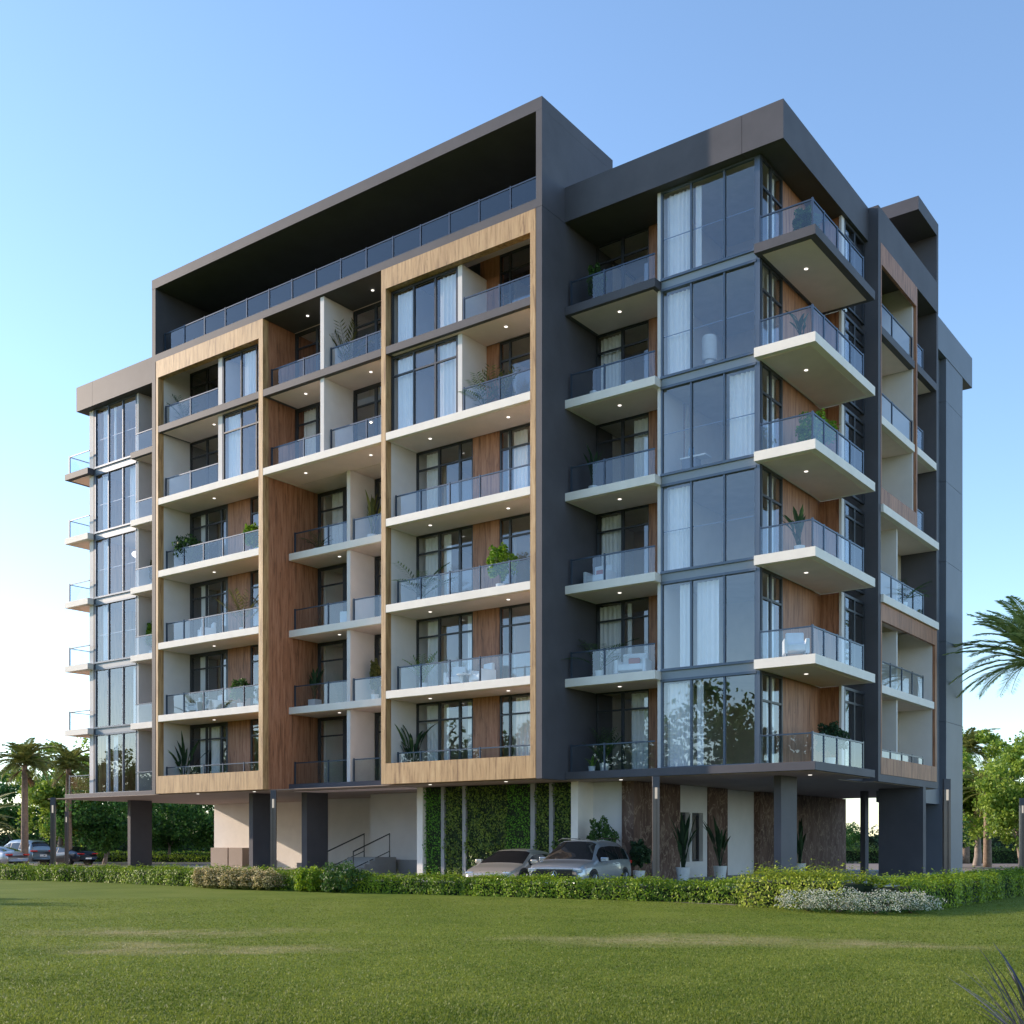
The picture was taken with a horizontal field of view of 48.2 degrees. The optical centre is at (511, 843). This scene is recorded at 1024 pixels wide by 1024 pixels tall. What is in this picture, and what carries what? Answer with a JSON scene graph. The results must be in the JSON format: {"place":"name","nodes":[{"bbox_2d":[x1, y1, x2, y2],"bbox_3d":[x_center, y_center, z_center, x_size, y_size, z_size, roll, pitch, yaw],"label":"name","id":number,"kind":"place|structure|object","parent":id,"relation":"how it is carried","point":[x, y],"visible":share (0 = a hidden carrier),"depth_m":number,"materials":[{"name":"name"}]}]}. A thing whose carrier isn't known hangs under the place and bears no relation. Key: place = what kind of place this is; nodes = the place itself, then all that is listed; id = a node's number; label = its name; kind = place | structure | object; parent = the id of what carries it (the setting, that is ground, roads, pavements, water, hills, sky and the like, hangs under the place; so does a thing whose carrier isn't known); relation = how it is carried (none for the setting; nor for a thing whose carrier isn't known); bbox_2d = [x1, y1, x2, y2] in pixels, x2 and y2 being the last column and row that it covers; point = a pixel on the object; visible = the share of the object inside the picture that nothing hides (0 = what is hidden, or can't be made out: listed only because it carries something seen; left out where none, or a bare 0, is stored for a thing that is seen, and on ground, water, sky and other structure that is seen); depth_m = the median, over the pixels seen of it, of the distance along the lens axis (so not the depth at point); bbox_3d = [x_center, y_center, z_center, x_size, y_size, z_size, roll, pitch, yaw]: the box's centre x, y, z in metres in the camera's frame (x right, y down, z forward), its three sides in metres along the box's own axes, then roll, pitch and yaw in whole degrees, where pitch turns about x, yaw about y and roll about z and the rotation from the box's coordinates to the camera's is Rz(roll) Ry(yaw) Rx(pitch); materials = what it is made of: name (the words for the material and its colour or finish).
{"place":"outdoors","nodes":[
{"label":"outdoors","id":0,"kind":"place"},
{"bbox_2d":[4,863,1017,911],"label":"road","id":1,"kind":"structure","parent":0,"point":[875,866],"depth_m":82.00,"materials":[{"name":"grey asphalt"}]},
{"bbox_2d":[0,766,52,840],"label":"broadleaf tree","id":2,"kind":"object","parent":1,"relation":"on","point":[4,789],"visible":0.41,"depth_m":93.48,"materials":[{"name":"green plant"}]},
{"bbox_2d":[5,839,49,865],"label":"parked car","id":3,"kind":"object","parent":1,"relation":"on","point":[39,850],"visible":0.37,"depth_m":79.28,"materials":[{"name":"blue paint"}]},
{"bbox_2d":[0,737,57,863],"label":"fan palm","id":4,"kind":"object","parent":1,"relation":"on","point":[24,755],"visible":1,"depth_m":74.85,"materials":[{"name":"green plant"}]},
{"bbox_2d":[6,737,105,863],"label":"light green tree","id":5,"kind":"object","parent":1,"relation":"on","point":[42,793],"visible":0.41,"depth_m":85.54,"materials":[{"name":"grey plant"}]},
{"bbox_2d":[36,739,88,849],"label":"fan palm","id":6,"kind":"object","parent":1,"relation":"on","point":[67,759],"visible":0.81,"depth_m":81.64,"materials":[{"name":"green plant"}]},
{"bbox_2d":[38,846,97,865],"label":"parked car","id":7,"kind":"object","parent":1,"relation":"on","point":[85,856],"visible":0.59,"depth_m":82.14,"materials":[{"name":"grey paint"}]},
{"bbox_2d":[41,769,167,863],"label":"spreading tree","id":8,"kind":"object","parent":1,"relation":"on","point":[109,830],"visible":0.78,"depth_m":84.53,"materials":[{"name":"green plant"}]},
{"bbox_2d":[118,802,213,857],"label":"spreading tree","id":9,"kind":"object","parent":1,"relation":"on","point":[165,841],"visible":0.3,"depth_m":93.43,"materials":[{"name":"green plant"}]},
{"bbox_2d":[155,803,213,853],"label":"spreading tree","id":10,"kind":"object","parent":1,"relation":"on","point":[202,837],"visible":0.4,"depth_m":88.65,"materials":[{"name":"green plant"}]},
{"bbox_2d":[270,790,276,868],"bbox_3d":[-9.473,-0.250,45.500,0.220,3.700,0.140,0,0,1],"label":"lamp post","id":11,"kind":"object","parent":1,"relation":"on","point":[273,826],"visible":0.93,"depth_m":45.43,"materials":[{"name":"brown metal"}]},
{"bbox_2d":[465,848,549,883],"bbox_3d":[0.179,0.909,39.007,2.280,1.452,4.930,0,0,25],"label":"parked car","id":12,"kind":"object","parent":1,"relation":"on","point":[516,861],"visible":0.46,"depth_m":37.77,"materials":[{"name":"silver paint"}]},
{"bbox_2d":[62,866,969,887],"bbox_3d":[-0.637,1.500,54.375,38.300,0.400,24.200,0,0,37],"label":"podium","id":13,"kind":"object","parent":1,"relation":"on","point":[730,876],"depth_m":45.95,"materials":[{"name":"grey concrete"}]},
{"bbox_2d":[422,787,440,874],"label":"green wall","id":14,"kind":"structure","parent":13,"relation":"on","point":[432,805],"depth_m":44.16,"materials":[{"name":"green plant"}]},
{"bbox_2d":[442,786,462,876],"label":"green wall","id":15,"kind":"structure","parent":13,"relation":"on","point":[453,836],"depth_m":43.52,"materials":[{"name":"green plant"}]},
{"bbox_2d":[463,784,529,869],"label":"green wall","id":16,"kind":"structure","parent":13,"relation":"on","point":[498,818],"depth_m":42.33,"materials":[{"name":"green plant"}]},
{"bbox_2d":[56,96,971,880],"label":"apartment building","id":17,"kind":"structure","parent":13,"relation":"on","point":[440,274],"depth_m":42.43,"materials":[{"name":"paint"}]},
{"bbox_2d":[95,731,136,792],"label":"window","id":18,"kind":"structure","parent":17,"relation":"in","point":[123,734],"depth_m":55.80,"materials":[{"name":"glass"}]},
{"bbox_2d":[95,664,136,726],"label":"window","id":19,"kind":"structure","parent":17,"relation":"in","point":[123,668],"depth_m":55.12,"materials":[{"name":"metal"}]},
{"bbox_2d":[95,596,136,661],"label":"window","id":20,"kind":"structure","parent":17,"relation":"in","point":[106,610],"depth_m":56.04,"materials":[{"name":"metal"}]},
{"bbox_2d":[95,529,136,596],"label":"window","id":21,"kind":"structure","parent":17,"relation":"in","point":[106,569],"depth_m":55.84,"materials":[{"name":"metal"}]},
{"bbox_2d":[95,463,136,531],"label":"window","id":22,"kind":"structure","parent":17,"relation":"in","point":[133,471],"depth_m":55.16,"materials":[{"name":"metal"}]},
{"bbox_2d":[95,393,136,466],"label":"window","id":23,"kind":"structure","parent":17,"relation":"in","point":[107,414],"depth_m":55.86,"materials":[{"name":"metal"}]},
{"bbox_2d":[172,533,208,564],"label":"potted plant","id":24,"kind":"object","parent":17,"relation":"on","point":[191,555],"visible":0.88,"depth_m":50.69,"materials":[{"name":"green plant"}]},
{"bbox_2d":[190,722,227,773],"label":"window","id":25,"kind":"structure","parent":17,"relation":"in","point":[215,738],"depth_m":51.40,"materials":[{"name":"metal"}]},
{"bbox_2d":[190,649,227,707],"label":"window","id":26,"kind":"structure","parent":17,"relation":"in","point":[203,657],"depth_m":51.50,"materials":[{"name":"metal"}]},
{"bbox_2d":[190,577,227,637],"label":"window","id":27,"kind":"structure","parent":17,"relation":"in","point":[204,586],"depth_m":51.59,"materials":[{"name":"metal"}]},
{"bbox_2d":[190,504,227,563],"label":"window","id":28,"kind":"structure","parent":17,"relation":"in","point":[204,514],"depth_m":51.40,"materials":[{"name":"metal"}]},
{"bbox_2d":[223,403,258,479],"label":"window","id":29,"kind":"structure","parent":17,"relation":"in","point":[236,426],"depth_m":48.29,"materials":[{"name":"metal"}]},
{"bbox_2d":[223,343,258,402],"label":"window","id":30,"kind":"structure","parent":17,"relation":"in","point":[251,358],"depth_m":47.82,"materials":[{"name":"metal"}]},
{"bbox_2d":[295,402,319,458],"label":"window","id":31,"kind":"structure","parent":17,"relation":"in","point":[311,418],"depth_m":47.71,"materials":[{"name":"metal"}]},
{"bbox_2d":[318,716,346,782],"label":"window","id":32,"kind":"structure","parent":17,"relation":"in","point":[344,718],"depth_m":48.29,"materials":[{"name":"metal"}]},
{"bbox_2d":[318,639,346,701],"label":"window","id":33,"kind":"structure","parent":17,"relation":"in","point":[344,642],"depth_m":48.17,"materials":[{"name":"metal"}]},
{"bbox_2d":[318,487,346,546],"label":"window","id":34,"kind":"structure","parent":17,"relation":"in","point":[339,500],"depth_m":48.61,"materials":[{"name":"metal"}]},
{"bbox_2d":[353,382,380,441],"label":"window","id":35,"kind":"structure","parent":17,"relation":"in","point":[375,386],"depth_m":45.56,"materials":[{"name":"metal"}]},
{"bbox_2d":[391,335,457,430],"bbox_3d":[-3.149,-16.700,41.941,3.220,2.900,0.245,0,0,37],"label":"window","id":36,"kind":"structure","parent":17,"relation":"in","point":[448,362],"depth_m":41.75,"materials":[{"name":"metal"}]},
{"bbox_2d":[391,266,457,344],"bbox_3d":[-3.150,-19.520,41.941,3.220,2.140,0.244,0,0,37],"label":"window","id":37,"kind":"structure","parent":17,"relation":"in","point":[449,285],"depth_m":41.74,"materials":[{"name":"metal"}]},
{"bbox_2d":[416,698,472,761],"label":"window","id":38,"kind":"structure","parent":17,"relation":"in","point":[433,712],"depth_m":43.29,"materials":[{"name":"glass"}]},
{"bbox_2d":[416,612,472,687],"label":"window","id":39,"kind":"structure","parent":17,"relation":"in","point":[434,628],"depth_m":43.55,"materials":[{"name":"metal"}]},
{"bbox_2d":[416,525,472,599],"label":"window","id":40,"kind":"structure","parent":17,"relation":"in","point":[433,549],"depth_m":43.35,"materials":[{"name":"metal"}]},
{"bbox_2d":[416,438,472,511],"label":"window","id":41,"kind":"structure","parent":17,"relation":"in","point":[433,469],"depth_m":43.58,"materials":[{"name":"metal"}]},
{"bbox_2d":[486,542,519,585],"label":"potted plant","id":42,"kind":"object","parent":17,"relation":"on","point":[502,572],"visible":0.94,"depth_m":40.35,"materials":[{"name":"green plant"}]},
{"bbox_2d":[500,693,529,756],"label":"window","id":43,"kind":"structure","parent":17,"relation":"in","point":[522,713],"depth_m":41.24,"materials":[{"name":"glass"}]},
{"bbox_2d":[500,423,529,492],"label":"window","id":44,"kind":"structure","parent":17,"relation":"in","point":[521,443],"depth_m":41.30,"materials":[{"name":"metal"}]},
{"bbox_2d":[596,689,648,770],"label":"window","id":45,"kind":"structure","parent":17,"relation":"in","point":[640,701],"depth_m":40.26,"materials":[{"name":"glass"}]},
{"bbox_2d":[596,597,648,674],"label":"window","id":46,"kind":"structure","parent":17,"relation":"in","point":[612,618],"depth_m":40.81,"materials":[{"name":"metal"}]},
{"bbox_2d":[596,504,648,577],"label":"window","id":47,"kind":"structure","parent":17,"relation":"in","point":[613,528],"depth_m":40.81,"materials":[{"name":"metal"}]},
{"bbox_2d":[596,412,648,485],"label":"window","id":48,"kind":"structure","parent":17,"relation":"in","point":[641,427],"depth_m":40.29,"materials":[{"name":"metal"}]},
{"bbox_2d":[596,320,648,390],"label":"window","id":49,"kind":"structure","parent":17,"relation":"in","point":[613,348],"depth_m":40.83,"materials":[{"name":"metal"}]},
{"bbox_2d":[596,227,648,288],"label":"window","id":50,"kind":"structure","parent":17,"relation":"in","point":[622,239],"depth_m":40.39,"materials":[{"name":"metal"}]},
{"bbox_2d":[614,653,651,673],"bbox_3d":[4.130,-6.075,39.061,1.120,0.850,0.700,0,0,25],"label":"sofa","id":51,"kind":"object","parent":17,"relation":"on","point":[632,663],"visible":0.79,"depth_m":38.96,"materials":[{"name":"fabric"}]},
{"bbox_2d":[661,673,755,767],"bbox_3d":[6.328,-3.890,36.734,3.370,2.880,0.295,0,0,37],"label":"window","id":52,"kind":"structure","parent":17,"relation":"in","point":[680,695],"depth_m":37.36,"materials":[{"name":"glass"}]},
{"bbox_2d":[661,570,755,668],"bbox_3d":[6.327,-7.090,36.734,3.370,2.880,0.294,0,0,37],"label":"window","id":53,"kind":"structure","parent":17,"relation":"in","point":[707,592],"depth_m":36.96,"materials":[{"name":"metal"}]},
{"bbox_2d":[661,468,755,570],"bbox_3d":[6.327,-10.290,36.733,3.370,2.880,0.294,0,0,37],"label":"window","id":54,"kind":"structure","parent":17,"relation":"in","point":[680,500],"depth_m":37.40,"materials":[{"name":"metal"}]},
{"bbox_2d":[661,365,755,473],"bbox_3d":[6.327,-13.490,36.732,3.370,2.880,0.291,0,0,37],"label":"window","id":55,"kind":"structure","parent":17,"relation":"in","point":[742,419],"depth_m":36.25,"materials":[{"name":"metal"}]},
{"bbox_2d":[661,262,755,375],"bbox_3d":[6.327,-16.690,36.733,3.370,2.880,0.294,0,0,37],"label":"window","id":56,"kind":"structure","parent":17,"relation":"in","point":[680,304],"depth_m":37.40,"materials":[{"name":"metal"}]},
{"bbox_2d":[661,156,755,278],"bbox_3d":[6.327,-19.915,36.733,3.370,2.930,0.294,0,0,37],"label":"window","id":57,"kind":"structure","parent":17,"relation":"in","point":[680,205],"depth_m":37.35,"materials":[{"name":"metal"}]},
{"bbox_2d":[760,670,782,762],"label":"window","id":58,"kind":"structure","parent":17,"relation":"in","point":[770,702],"depth_m":36.41,"materials":[{"name":"metal"}]},
{"bbox_2d":[760,567,782,658],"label":"window","id":59,"kind":"structure","parent":17,"relation":"in","point":[770,582],"depth_m":36.40,"materials":[{"name":"metal"}]},
{"bbox_2d":[760,464,782,554],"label":"window","id":60,"kind":"structure","parent":17,"relation":"in","point":[769,496],"depth_m":36.33,"materials":[{"name":"metal"}]},
{"bbox_2d":[760,361,782,449],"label":"window","id":61,"kind":"structure","parent":17,"relation":"in","point":[770,382],"depth_m":36.44,"materials":[{"name":"metal"}]},
{"bbox_2d":[760,258,782,345],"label":"window","id":62,"kind":"structure","parent":17,"relation":"in","point":[769,293],"depth_m":36.34,"materials":[{"name":"metal"}]},
{"bbox_2d":[760,154,782,241],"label":"window","id":63,"kind":"structure","parent":17,"relation":"in","point":[769,191],"depth_m":36.23,"materials":[{"name":"metal"}]},
{"bbox_2d":[782,633,809,656],"bbox_3d":[8.705,-6.075,35.171,0.770,0.850,0.700,0,0,8],"label":"armchair","id":64,"kind":"object","parent":17,"relation":"on","point":[794,643],"visible":0.88,"depth_m":34.97,"materials":[{"name":"fabric"}]},
{"bbox_2d":[795,408,840,444],"bbox_3d":[9.681,-12.893,36.345,1.371,1.685,1.476,0,0,8],"label":"potted plant","id":65,"kind":"object","parent":17,"relation":"on","point":[802,430],"visible":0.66,"depth_m":36.08,"materials":[{"name":"green plant"}]},
{"bbox_2d":[815,721,849,763],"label":"potted plant","id":66,"kind":"object","parent":17,"relation":"on","point":[833,729],"visible":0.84,"depth_m":37.00,"materials":[{"name":"green plant"}]},
{"bbox_2d":[843,218,864,324],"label":"window","id":67,"kind":"structure","parent":17,"relation":"in","point":[846,224],"depth_m":39.97,"materials":[{"name":"metal"}]},
{"bbox_2d":[844,686,864,767],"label":"window","id":68,"kind":"structure","parent":17,"relation":"in","point":[853,691],"depth_m":39.97,"materials":[{"name":"metal"}]},
{"bbox_2d":[844,593,864,684],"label":"window","id":69,"kind":"structure","parent":17,"relation":"in","point":[853,599],"depth_m":39.97,"materials":[{"name":"metal"}]},
{"bbox_2d":[844,499,864,594],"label":"window","id":70,"kind":"structure","parent":17,"relation":"in","point":[847,503],"depth_m":39.97,"materials":[{"name":"metal"}]},
{"bbox_2d":[844,406,864,504],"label":"window","id":71,"kind":"structure","parent":17,"relation":"in","point":[846,410],"depth_m":39.99,"materials":[{"name":"metal"}]},
{"bbox_2d":[844,312,864,414],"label":"window","id":72,"kind":"structure","parent":17,"relation":"in","point":[846,317],"depth_m":40.00,"materials":[{"name":"metal"}]},
{"bbox_2d":[533,783,549,852],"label":"green wall","id":73,"kind":"structure","parent":13,"relation":"on","point":[542,811],"depth_m":41.09,"materials":[{"name":"green plant"}]},
{"bbox_2d":[551,782,570,848],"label":"green wall","id":74,"kind":"structure","parent":13,"relation":"on","point":[562,806],"depth_m":40.58,"materials":[{"name":"green plant"}]},
{"bbox_2d":[629,838,651,878],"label":"potted plant","id":75,"kind":"object","parent":13,"relation":"on","point":[640,852],"visible":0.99,"depth_m":39.28,"materials":[{"name":"green plant"}]},
{"bbox_2d":[670,812,697,879],"bbox_3d":[6.145,0.095,40.358,1.023,2.411,0.717,0,0,-23],"label":"potted plant","id":76,"kind":"object","parent":13,"relation":"on","point":[683,871],"visible":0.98,"depth_m":40.17,"materials":[{"name":"green plant"}]},
{"bbox_2d":[702,815,729,877],"bbox_3d":[7.569,0.132,42.578,1.090,2.336,0.867,0,0,12],"label":"potted plant","id":77,"kind":"object","parent":13,"relation":"on","point":[721,842],"visible":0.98,"depth_m":42.48,"materials":[{"name":"green plant"}]},
{"bbox_2d":[528,838,631,885],"bbox_3d":[2.257,0.735,37.016,2.340,1.801,4.757,0,0,25],"label":"parked car","id":78,"kind":"object","parent":1,"relation":"on","point":[592,858],"visible":0.72,"depth_m":36.15,"materials":[{"name":"grey paint"}]},
{"bbox_2d":[652,776,659,885],"bbox_3d":[4.533,-0.250,36.100,0.220,3.700,0.140,0,0,1],"label":"lamp post","id":79,"kind":"object","parent":1,"relation":"on","point":[655,825],"visible":0.91,"depth_m":36.03,"materials":[{"name":"grey metal"}]},
{"bbox_2d":[942,779,950,874],"bbox_3d":[14.227,-0.250,37.495,0.220,3.700,0.140,0,0,1],"label":"lamp post","id":80,"kind":"object","parent":1,"relation":"on","point":[946,827],"visible":0.91,"depth_m":37.43,"materials":[{"name":"grey metal"}]},
{"bbox_2d":[963,727,999,863],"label":"fan palm","id":81,"kind":"object","parent":1,"relation":"on","point":[970,743],"visible":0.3,"depth_m":89.21,"materials":[{"name":"green plant"}]},
{"bbox_2d":[962,726,1023,865],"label":"light green tree","id":82,"kind":"object","parent":1,"relation":"on","point":[977,822],"visible":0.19,"depth_m":79.32,"materials":[{"name":"green plant"}]},
{"bbox_2d":[963,758,1023,866],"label":"thick palm","id":83,"kind":"object","parent":1,"relation":"on","point":[987,854],"visible":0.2,"depth_m":76.32,"materials":[{"name":"green plant"}]},
{"bbox_2d":[970,729,1023,866],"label":"light green tree","id":84,"kind":"object","parent":1,"relation":"on","point":[1000,803],"visible":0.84,"depth_m":70.19,"materials":[{"name":"green plant"}]},
{"bbox_2d":[0,880,1023,1023],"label":"lawn","id":85,"kind":"structure","parent":0,"point":[24,890],"depth_m":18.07,"materials":[{"name":"green plant"}]},
{"bbox_2d":[0,861,164,884],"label":"hedge","id":86,"kind":"object","parent":85,"relation":"on","point":[129,874],"visible":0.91,"depth_m":47.47,"materials":[{"name":"green plant"}]},
{"bbox_2d":[146,860,326,890],"bbox_3d":[-10.133,1.126,41.478,9.294,1.007,1.454,0,0,40],"label":"hedge","id":87,"kind":"object","parent":85,"relation":"on","point":[178,875],"visible":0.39,"depth_m":42.69,"materials":[{"name":"green plant"}]},
{"bbox_2d":[292,866,324,891],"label":"bush","id":88,"kind":"object","parent":85,"relation":"on","point":[314,871],"visible":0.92,"depth_m":37.68,"materials":[{"name":"green plant"}]},
{"bbox_2d":[319,859,371,892],"bbox_3d":[-5.431,1.080,37.252,1.757,1.100,1.911,0,0,-10],"label":"bush","id":89,"kind":"object","parent":85,"relation":"on","point":[327,875],"visible":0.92,"depth_m":36.89,"materials":[{"name":"green plant"}]},
{"bbox_2d":[305,868,494,895],"bbox_3d":[-3.765,1.175,36.876,7.018,0.913,1.380,0,0,31],"label":"hedge","id":90,"kind":"object","parent":85,"relation":"on","point":[435,884],"visible":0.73,"depth_m":36.03,"materials":[{"name":"green plant"}]},
{"bbox_2d":[471,863,772,903],"bbox_3d":[2.894,1.093,32.697,9.301,1.068,1.418,0,0,33],"label":"hedge","id":91,"kind":"object","parent":85,"relation":"on","point":[715,892],"visible":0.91,"depth_m":32.33,"materials":[{"name":"green plant"}]},
{"bbox_2d":[735,849,881,910],"bbox_3d":[7.326,0.886,28.342,3.210,1.482,2.008,0,0,45],"label":"hedge","id":92,"kind":"object","parent":85,"relation":"on","point":[760,893],"visible":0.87,"depth_m":28.05,"materials":[{"name":"green plant"}]},
{"bbox_2d":[774,888,846,910],"bbox_3d":[7.120,1.334,27.007,1.833,0.563,2.050,0,0,13],"label":"flower bed","id":93,"kind":"object","parent":85,"relation":"on","point":[788,900],"visible":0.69,"depth_m":26.75,"materials":[{"name":"white plant"}]},
{"bbox_2d":[800,886,887,912],"bbox_3d":[7.534,1.307,26.368,2.194,0.617,2.299,0,0,37],"label":"flower bed","id":94,"kind":"object","parent":85,"relation":"on","point":[834,907],"visible":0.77,"depth_m":26.11,"materials":[{"name":"white plant"}]},
{"bbox_2d":[841,889,925,913],"bbox_3d":[8.394,1.320,25.973,1.923,0.590,2.112,0,0,-9],"label":"flower bed","id":95,"kind":"object","parent":85,"relation":"on","point":[892,897],"visible":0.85,"depth_m":25.71,"materials":[{"name":"white plant"}]},
{"bbox_2d":[884,889,946,913],"bbox_3d":[9.235,1.333,26.223,1.395,0.560,1.487,0,0,11],"label":"flower bed","id":96,"kind":"object","parent":85,"relation":"on","point":[928,906],"visible":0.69,"depth_m":26.02,"materials":[{"name":"white plant"}]},
{"bbox_2d":[856,865,1023,911],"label":"hedge","id":97,"kind":"object","parent":85,"relation":"on","point":[960,888],"visible":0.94,"depth_m":29.41,"materials":[{"name":"green plant"}]},
{"bbox_2d":[0,0,1023,835],"label":"sky","id":98,"kind":"structure","parent":0,"point":[141,140],"materials":[{"name":"blue"}]},
{"bbox_2d":[936,944,1023,1023],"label":"fountain grass","id":99,"kind":"object","parent":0,"point":[1018,983],"depth_m":7.83,"materials":[{"name":"green plant"}]},
{"bbox_2d":[943,595,1023,698],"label":"date palm","id":100,"kind":"object","parent":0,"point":[1011,628],"visible":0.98,"depth_m":49.34,"materials":[{"name":"green plant"}]},
{"label":"ground","id":101,"kind":"structure","parent":0,"visible":0},
{"bbox_2d":[95,852,210,861],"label":"hedge","id":102,"kind":"object","parent":101,"relation":"on","point":[156,858],"visible":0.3,"depth_m":88.78,"materials":[{"name":"green plant"}]},
{"bbox_2d":[846,842,1017,862],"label":"hedge","id":103,"kind":"object","parent":101,"relation":"on","point":[1005,855],"visible":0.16,"depth_m":90.70,"materials":[{"name":"green plant"}]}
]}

